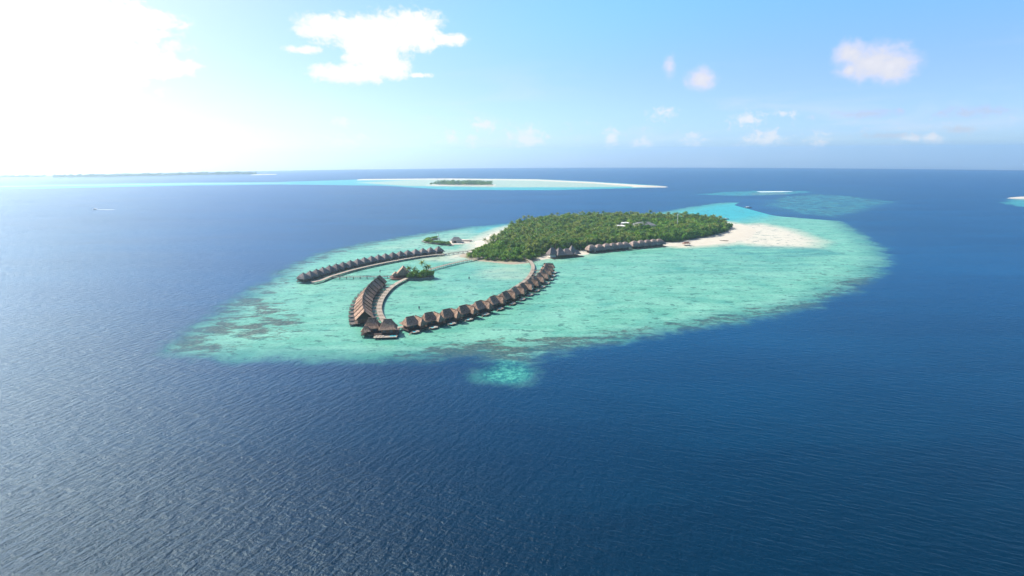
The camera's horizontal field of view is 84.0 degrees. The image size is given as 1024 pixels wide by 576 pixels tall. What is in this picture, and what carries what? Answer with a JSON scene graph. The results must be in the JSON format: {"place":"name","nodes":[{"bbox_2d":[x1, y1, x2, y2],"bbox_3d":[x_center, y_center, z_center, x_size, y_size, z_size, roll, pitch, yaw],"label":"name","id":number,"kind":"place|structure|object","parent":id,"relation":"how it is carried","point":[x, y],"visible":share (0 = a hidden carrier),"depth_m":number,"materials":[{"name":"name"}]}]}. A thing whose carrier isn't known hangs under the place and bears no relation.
{"place":"outdoors","nodes":[
{"label":"outdoors","id":0,"kind":"place"},
{"bbox_2d":[432,184,494,185],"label":"islet beach","id":1,"kind":"structure","parent":0,"point":[462,185],"depth_m":2027.04,"materials":[{"name":"beige sand"}]},
{"bbox_2d":[430,179,492,184],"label":"distant woods","id":2,"kind":"object","parent":1,"relation":"on","point":[460,182],"visible":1,"depth_m":2052.02,"materials":[{"name":"green plant"}]},
{"bbox_2d":[0,168,1023,575],"bbox_3d":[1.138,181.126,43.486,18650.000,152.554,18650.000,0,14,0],"label":"sea","id":3,"kind":"structure","parent":0,"point":[880,434],"depth_m":237.61,"materials":[{"name":"liquid"}]},
{"bbox_2d":[0,174,45,176],"bbox_3d":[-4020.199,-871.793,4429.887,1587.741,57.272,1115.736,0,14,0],"label":"horizon islet","id":4,"kind":"object","parent":3,"relation":"in","point":[23,176],"visible":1,"depth_m":4018.94,"materials":[{"name":"white plant"}]},
{"bbox_2d":[52,171,256,177],"bbox_3d":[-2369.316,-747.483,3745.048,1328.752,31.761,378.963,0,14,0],"label":"horizon woods","id":5,"kind":"object","parent":3,"relation":"on","point":[152,174],"visible":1,"depth_m":3690.66,"materials":[{"name":"green plant"}]},
{"bbox_2d":[0,178,668,190],"bbox_3d":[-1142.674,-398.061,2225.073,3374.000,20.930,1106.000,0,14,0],"label":"distant reef","id":6,"kind":"object","parent":3,"relation":"on","point":[507,185],"visible":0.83,"depth_m":2187.10,"materials":[{"name":"liquid"}]},
{"bbox_2d":[358,178,664,186],"bbox_3d":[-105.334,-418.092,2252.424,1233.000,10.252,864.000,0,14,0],"label":"sandbar","id":7,"kind":"structure","parent":3,"relation":"on","point":[524,180],"depth_m":2404.05,"materials":[{"name":"beige sand"}]},
{"bbox_2d":[121,202,909,399],"bbox_3d":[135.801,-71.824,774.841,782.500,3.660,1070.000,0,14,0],"label":"lagoon","id":8,"kind":"structure","parent":3,"relation":"in","point":[775,271],"depth_m":420.65,"materials":[{"name":"liquid"}]},
{"bbox_2d":[296,272,311,282],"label":"lagoon villa","id":9,"kind":"object","parent":8,"relation":"on","point":[303,277],"visible":0.91,"depth_m":493.74,"materials":[{"name":"grey"}]},
{"bbox_2d":[306,271,317,280],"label":"lagoon villa","id":10,"kind":"object","parent":8,"relation":"on","point":[313,275],"visible":0.66,"depth_m":502.13,"materials":[{"name":"grey"}]},
{"bbox_2d":[312,269,324,277],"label":"lagoon villa","id":11,"kind":"object","parent":8,"relation":"on","point":[319,273],"visible":0.68,"depth_m":509.78,"materials":[{"name":"grey"}]},
{"bbox_2d":[319,267,330,276],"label":"lagoon villa","id":12,"kind":"object","parent":8,"relation":"on","point":[325,271],"visible":0.62,"depth_m":517.74,"materials":[{"name":"grey"}]},
{"bbox_2d":[326,265,337,273],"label":"lagoon villa","id":13,"kind":"object","parent":8,"relation":"on","point":[331,269],"visible":0.66,"depth_m":525.97,"materials":[{"name":"grey"}]},
{"bbox_2d":[332,263,344,272],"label":"lagoon villa","id":14,"kind":"object","parent":8,"relation":"on","point":[339,268],"visible":0.66,"depth_m":534.10,"materials":[{"name":"wicker"}]},
{"bbox_2d":[339,262,350,270],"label":"lagoon villa","id":15,"kind":"object","parent":8,"relation":"on","point":[345,265],"visible":0.64,"depth_m":542.20,"materials":[{"name":"grey"}]},
{"bbox_2d":[346,260,358,268],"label":"lagoon villa","id":16,"kind":"object","parent":8,"relation":"on","point":[352,264],"visible":0.72,"depth_m":550.32,"materials":[{"name":"grey"}]},
{"bbox_2d":[353,259,364,266],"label":"lagoon villa","id":17,"kind":"object","parent":8,"relation":"on","point":[360,263],"visible":0.73,"depth_m":558.12,"materials":[{"name":"wicker"}]},
{"bbox_2d":[332,275,395,278],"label":"footbridge","id":18,"kind":"object","parent":8,"relation":"on","point":[387,276],"visible":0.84,"depth_m":511.31,"materials":[{"name":"wood"}]},
{"bbox_2d":[349,298,379,314],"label":"crescent villa","id":19,"kind":"object","parent":8,"relation":"on","point":[364,302],"visible":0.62,"depth_m":398.86,"materials":[{"name":"brown wood"}]},
{"bbox_2d":[348,301,381,318],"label":"crescent villa","id":20,"kind":"object","parent":8,"relation":"on","point":[360,305],"visible":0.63,"depth_m":390.24,"materials":[{"name":"brown wood"}]},
{"bbox_2d":[349,295,380,309],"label":"crescent villa","id":21,"kind":"object","parent":8,"relation":"on","point":[365,299],"visible":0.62,"depth_m":408.48,"materials":[{"name":"brown wood"}]},
{"bbox_2d":[348,305,382,321],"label":"crescent villa","id":22,"kind":"object","parent":8,"relation":"on","point":[358,311],"visible":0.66,"depth_m":381.12,"materials":[{"name":"brown wood"}]},
{"bbox_2d":[352,288,378,301],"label":"crescent villa","id":23,"kind":"object","parent":8,"relation":"on","point":[370,294],"visible":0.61,"depth_m":427.39,"materials":[{"name":"grey wood"}]},
{"bbox_2d":[351,291,381,306],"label":"crescent villa","id":24,"kind":"object","parent":8,"relation":"on","point":[366,296],"visible":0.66,"depth_m":417.80,"materials":[{"name":"brown wood"}]},
{"bbox_2d":[361,257,371,265],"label":"lagoon villa","id":25,"kind":"object","parent":8,"relation":"on","point":[366,261],"visible":0.63,"depth_m":565.62,"materials":[{"name":"wicker"}]},
{"bbox_2d":[349,308,384,325],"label":"crescent villa","id":26,"kind":"object","parent":8,"relation":"on","point":[362,316],"visible":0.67,"depth_m":371.81,"materials":[{"name":"brown wood"}]},
{"bbox_2d":[354,286,384,298],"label":"crescent villa","id":27,"kind":"object","parent":8,"relation":"on","point":[369,289],"visible":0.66,"depth_m":436.67,"materials":[{"name":"grey wood"}]},
{"bbox_2d":[357,283,385,295],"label":"crescent villa","id":28,"kind":"object","parent":8,"relation":"on","point":[372,287],"visible":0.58,"depth_m":446.53,"materials":[{"name":"grey wood"}]},
{"bbox_2d":[360,280,384,292],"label":"crescent villa","id":29,"kind":"object","parent":8,"relation":"on","point":[376,285],"visible":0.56,"depth_m":454.93,"materials":[{"name":"grey wood"}]},
{"bbox_2d":[367,256,378,263],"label":"lagoon villa","id":30,"kind":"object","parent":8,"relation":"on","point":[373,260],"visible":0.82,"depth_m":572.67,"materials":[{"name":"grey"}]},
{"bbox_2d":[363,278,391,290],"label":"crescent villa","id":31,"kind":"object","parent":8,"relation":"on","point":[378,282],"visible":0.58,"depth_m":464.72,"materials":[{"name":"grey wood"}]},
{"bbox_2d":[311,254,444,283],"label":"boardwalk","id":32,"kind":"structure","parent":8,"relation":"on","point":[325,278],"depth_m":556.50,"materials":[{"name":"beige wood"}]},
{"bbox_2d":[361,317,399,337],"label":"tip pavilion","id":33,"kind":"structure","parent":8,"relation":"on","point":[387,328],"depth_m":349.56,"materials":[{"name":"grey wood"}]},
{"bbox_2d":[375,254,385,262],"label":"lagoon villa","id":34,"kind":"object","parent":8,"relation":"on","point":[379,258],"visible":0.72,"depth_m":579.95,"materials":[{"name":"grey"}]},
{"bbox_2d":[367,275,394,286],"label":"crescent villa","id":35,"kind":"object","parent":8,"relation":"on","point":[381,279],"visible":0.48,"depth_m":475.35,"materials":[{"name":"grey wood"}]},
{"bbox_2d":[382,253,392,261],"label":"lagoon villa","id":36,"kind":"object","parent":8,"relation":"on","point":[387,257],"visible":0.72,"depth_m":586.80,"materials":[{"name":"grey"}]},
{"bbox_2d":[376,278,407,323],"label":"boardwalk","id":37,"kind":"structure","parent":8,"relation":"on","point":[382,298],"depth_m":433.37,"materials":[{"name":"beige wood"}]},
{"bbox_2d":[389,252,398,259],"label":"lagoon villa","id":38,"kind":"object","parent":8,"relation":"on","point":[393,255],"visible":0.77,"depth_m":593.60,"materials":[{"name":"wicker"}]},
{"bbox_2d":[388,266,409,279],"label":"overwater restaurant","id":39,"kind":"structure","parent":8,"relation":"on","point":[401,273],"depth_m":506.83},
{"bbox_2d":[396,251,406,258],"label":"lagoon villa","id":40,"kind":"object","parent":8,"relation":"on","point":[401,254],"visible":0.73,"depth_m":600.32,"materials":[{"name":"grey"}]},
{"bbox_2d":[404,250,413,257],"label":"lagoon villa","id":41,"kind":"object","parent":8,"relation":"on","point":[408,253],"visible":0.77,"depth_m":606.40,"materials":[{"name":"wicker"}]},
{"bbox_2d":[399,315,427,333],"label":"overwater villa","id":42,"kind":"object","parent":8,"relation":"on","point":[410,323],"visible":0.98,"depth_m":358.99,"materials":[{"name":"brown wood"}]},
{"bbox_2d":[412,249,421,256],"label":"lagoon villa","id":43,"kind":"object","parent":8,"relation":"on","point":[416,252],"visible":0.78,"depth_m":612.31,"materials":[{"name":"wicker"}]},
{"bbox_2d":[405,275,433,280],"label":"breakwater","id":44,"kind":"object","parent":8,"relation":"on","point":[414,278],"visible":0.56,"depth_m":504.68,"materials":[{"name":"stone"}]},
{"bbox_2d":[419,248,428,255],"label":"lagoon villa","id":45,"kind":"object","parent":8,"relation":"on","point":[423,251],"visible":0.69,"depth_m":617.55,"materials":[{"name":"wicker"}]},
{"bbox_2d":[427,247,436,254],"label":"lagoon villa","id":46,"kind":"object","parent":8,"relation":"on","point":[431,251],"visible":0.76,"depth_m":622.62,"materials":[{"name":"wicker"}]},
{"bbox_2d":[422,311,445,330],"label":"overwater villa","id":47,"kind":"object","parent":8,"relation":"on","point":[431,318],"visible":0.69,"depth_m":367.41,"materials":[{"name":"wood"}]},
{"bbox_2d":[421,236,453,245],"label":"bushes","id":48,"kind":"object","parent":8,"relation":"on","point":[429,240],"visible":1,"depth_m":703.51,"materials":[{"name":"plant"}]},
{"bbox_2d":[434,246,444,253],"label":"lagoon villa","id":49,"kind":"object","parent":8,"relation":"on","point":[438,250],"visible":0.81,"depth_m":627.70,"materials":[{"name":"wicker"}]},
{"bbox_2d":[440,308,462,326],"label":"overwater villa","id":50,"kind":"object","parent":8,"relation":"on","point":[450,315],"visible":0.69,"depth_m":375.32,"materials":[{"name":"wood"}]},
{"bbox_2d":[429,256,482,269],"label":"boardwalk","id":51,"kind":"structure","parent":8,"relation":"on","point":[445,264],"depth_m":568.57,"materials":[{"name":"wood"}]},
{"bbox_2d":[449,239,472,244],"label":"sand patch","id":52,"kind":"object","parent":8,"relation":"on","point":[462,242],"visible":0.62,"depth_m":712.64,"materials":[{"name":"beige sand"}]},
{"bbox_2d":[450,237,461,242],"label":"boathouse","id":53,"kind":"object","parent":52,"relation":"on","point":[456,240],"visible":1,"depth_m":708.92,"materials":[{"name":"grey"}]},
{"bbox_2d":[397,258,534,328],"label":"boardwalk","id":54,"kind":"structure","parent":8,"relation":"on","point":[530,274],"depth_m":513.79,"materials":[{"name":"beige wood"}]},
{"bbox_2d":[456,304,478,321],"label":"overwater villa","id":55,"kind":"object","parent":8,"relation":"on","point":[466,310],"visible":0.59,"depth_m":384.61,"materials":[{"name":"wood"}]},
{"bbox_2d":[472,300,493,316],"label":"overwater villa","id":56,"kind":"object","parent":8,"relation":"on","point":[481,306],"visible":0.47,"depth_m":396.28,"materials":[{"name":"wood"}]},
{"bbox_2d":[486,295,506,311],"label":"overwater villa","id":57,"kind":"object","parent":8,"relation":"on","point":[495,301],"visible":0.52,"depth_m":409.70,"materials":[{"name":"wood"}]},
{"bbox_2d":[499,290,518,305],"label":"overwater villa","id":58,"kind":"object","parent":8,"relation":"on","point":[509,296],"visible":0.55,"depth_m":423.36,"materials":[{"name":"wood"}]},
{"bbox_2d":[499,286,526,301],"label":"overwater villa","id":59,"kind":"object","parent":8,"relation":"on","point":[520,291],"visible":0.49,"depth_m":436.81,"materials":[{"name":"wood"}]},
{"bbox_2d":[508,283,534,296],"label":"overwater villa","id":60,"kind":"object","parent":8,"relation":"on","point":[528,287],"visible":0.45,"depth_m":449.95,"materials":[{"name":"wood"}]},
{"bbox_2d":[516,279,540,292],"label":"overwater villa","id":61,"kind":"object","parent":8,"relation":"on","point":[535,283],"visible":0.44,"depth_m":463.33,"materials":[{"name":"wood"}]},
{"bbox_2d":[521,275,545,287],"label":"overwater villa","id":62,"kind":"object","parent":8,"relation":"on","point":[541,279],"visible":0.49,"depth_m":476.22,"materials":[{"name":"wood"}]},
{"bbox_2d":[524,272,549,284],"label":"overwater villa","id":63,"kind":"object","parent":8,"relation":"on","point":[546,276],"visible":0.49,"depth_m":489.62,"materials":[{"name":"wood"}]},
{"bbox_2d":[529,269,552,280],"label":"overwater villa","id":64,"kind":"object","parent":8,"relation":"on","point":[548,272],"visible":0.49,"depth_m":504.06,"materials":[{"name":"wood"}]},
{"bbox_2d":[532,263,555,273],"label":"overwater villa","id":65,"kind":"object","parent":8,"relation":"on","point":[550,264],"visible":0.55,"depth_m":532.15,"materials":[{"name":"wood"}]},
{"bbox_2d":[542,266,554,276],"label":"overwater villa","id":66,"kind":"object","parent":8,"relation":"on","point":[548,267],"visible":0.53,"depth_m":518.18,"materials":[{"name":"wood"}]},
{"bbox_2d":[546,245,583,258],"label":"beach restaurant","id":67,"kind":"structure","parent":8,"relation":"on","point":[553,253],"depth_m":604.72},
{"bbox_2d":[680,190,828,196],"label":"back reef","id":68,"kind":"object","parent":3,"relation":"on","point":[745,193],"visible":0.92,"depth_m":1539.19,"materials":[{"name":"liquid"}]},
{"bbox_2d":[757,191,789,191],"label":"sandbar","id":69,"kind":"structure","parent":68,"relation":"on","point":[773,191],"depth_m":1611.01,"materials":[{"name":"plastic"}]},
{"bbox_2d":[735,193,929,221],"bbox_3d":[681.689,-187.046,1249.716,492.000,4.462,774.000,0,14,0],"label":"reef flat","id":70,"kind":"structure","parent":3,"relation":"in","point":[842,207],"depth_m":1160.11,"materials":[{"name":"liquid"}]},
{"bbox_2d":[981,195,1023,207],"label":"patch reef","id":71,"kind":"object","parent":3,"relation":"on","point":[1007,201],"visible":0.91,"depth_m":1237.11,"materials":[{"name":"liquid"}]},
{"bbox_2d":[0,0,1023,175],"label":"sky","id":72,"kind":"structure","parent":0,"point":[88,87],"materials":[{"name":"blue"}]},
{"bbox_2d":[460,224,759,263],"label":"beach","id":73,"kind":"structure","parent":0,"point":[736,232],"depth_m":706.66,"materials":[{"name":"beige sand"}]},
{"bbox_2d":[585,245,598,253],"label":"beach villa","id":74,"kind":"object","parent":73,"relation":"on","point":[591,248],"visible":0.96,"depth_m":632.11,"materials":[{"name":"grey wood"}]},
{"bbox_2d":[595,244,605,252],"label":"beach villa","id":75,"kind":"object","parent":73,"relation":"on","point":[600,247],"visible":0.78,"depth_m":635.95,"materials":[{"name":"grey wood"}]},
{"bbox_2d":[603,243,612,251],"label":"beach villa","id":76,"kind":"object","parent":73,"relation":"on","point":[607,246],"visible":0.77,"depth_m":640.73,"materials":[{"name":"grey wood"}]},
{"bbox_2d":[497,210,728,241],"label":"palm grove","id":77,"kind":"object","parent":73,"relation":"on","point":[564,218],"visible":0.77,"depth_m":785.94,"materials":[{"name":"green plant"}]},
{"bbox_2d":[494,213,732,249],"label":"undergrowth","id":78,"kind":"object","parent":73,"relation":"on","point":[683,235],"visible":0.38,"depth_m":757.61,"materials":[{"name":"green plant"}]},
{"bbox_2d":[610,243,619,251],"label":"beach villa","id":79,"kind":"object","parent":73,"relation":"on","point":[615,246],"visible":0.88,"depth_m":644.18,"materials":[{"name":"grey wood"}]},
{"bbox_2d":[616,242,626,250],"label":"beach villa","id":80,"kind":"object","parent":73,"relation":"on","point":[620,245],"visible":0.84,"depth_m":648.19,"materials":[{"name":"grey wood"}]},
{"bbox_2d":[622,242,632,249],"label":"beach villa","id":81,"kind":"object","parent":73,"relation":"on","point":[627,245],"visible":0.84,"depth_m":651.24,"materials":[{"name":"grey wood"}]},
{"bbox_2d":[629,241,641,248],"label":"beach villa","id":82,"kind":"object","parent":73,"relation":"on","point":[635,244],"visible":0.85,"depth_m":658.11,"materials":[{"name":"grey wood"}]},
{"bbox_2d":[637,240,647,247],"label":"beach villa","id":83,"kind":"object","parent":73,"relation":"on","point":[642,243],"visible":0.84,"depth_m":662.47,"materials":[{"name":"grey wood"}]},
{"bbox_2d":[633,222,656,226],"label":"great hall","id":84,"kind":"structure","parent":73,"relation":"on","point":[651,224],"depth_m":803.07,"materials":[{"name":"grey wood"}]},
{"bbox_2d":[644,240,653,247],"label":"beach villa","id":85,"kind":"object","parent":73,"relation":"on","point":[649,243],"visible":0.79,"depth_m":666.14,"materials":[{"name":"grey wood"}]},
{"bbox_2d":[650,239,660,247],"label":"beach villa","id":86,"kind":"object","parent":73,"relation":"on","point":[655,242],"visible":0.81,"depth_m":669.74,"materials":[{"name":"grey wood"}]},
{"bbox_2d":[656,239,665,246],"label":"beach villa","id":87,"kind":"object","parent":73,"relation":"on","point":[661,242],"visible":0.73,"depth_m":672.43,"materials":[{"name":"grey wood"}]}
]}

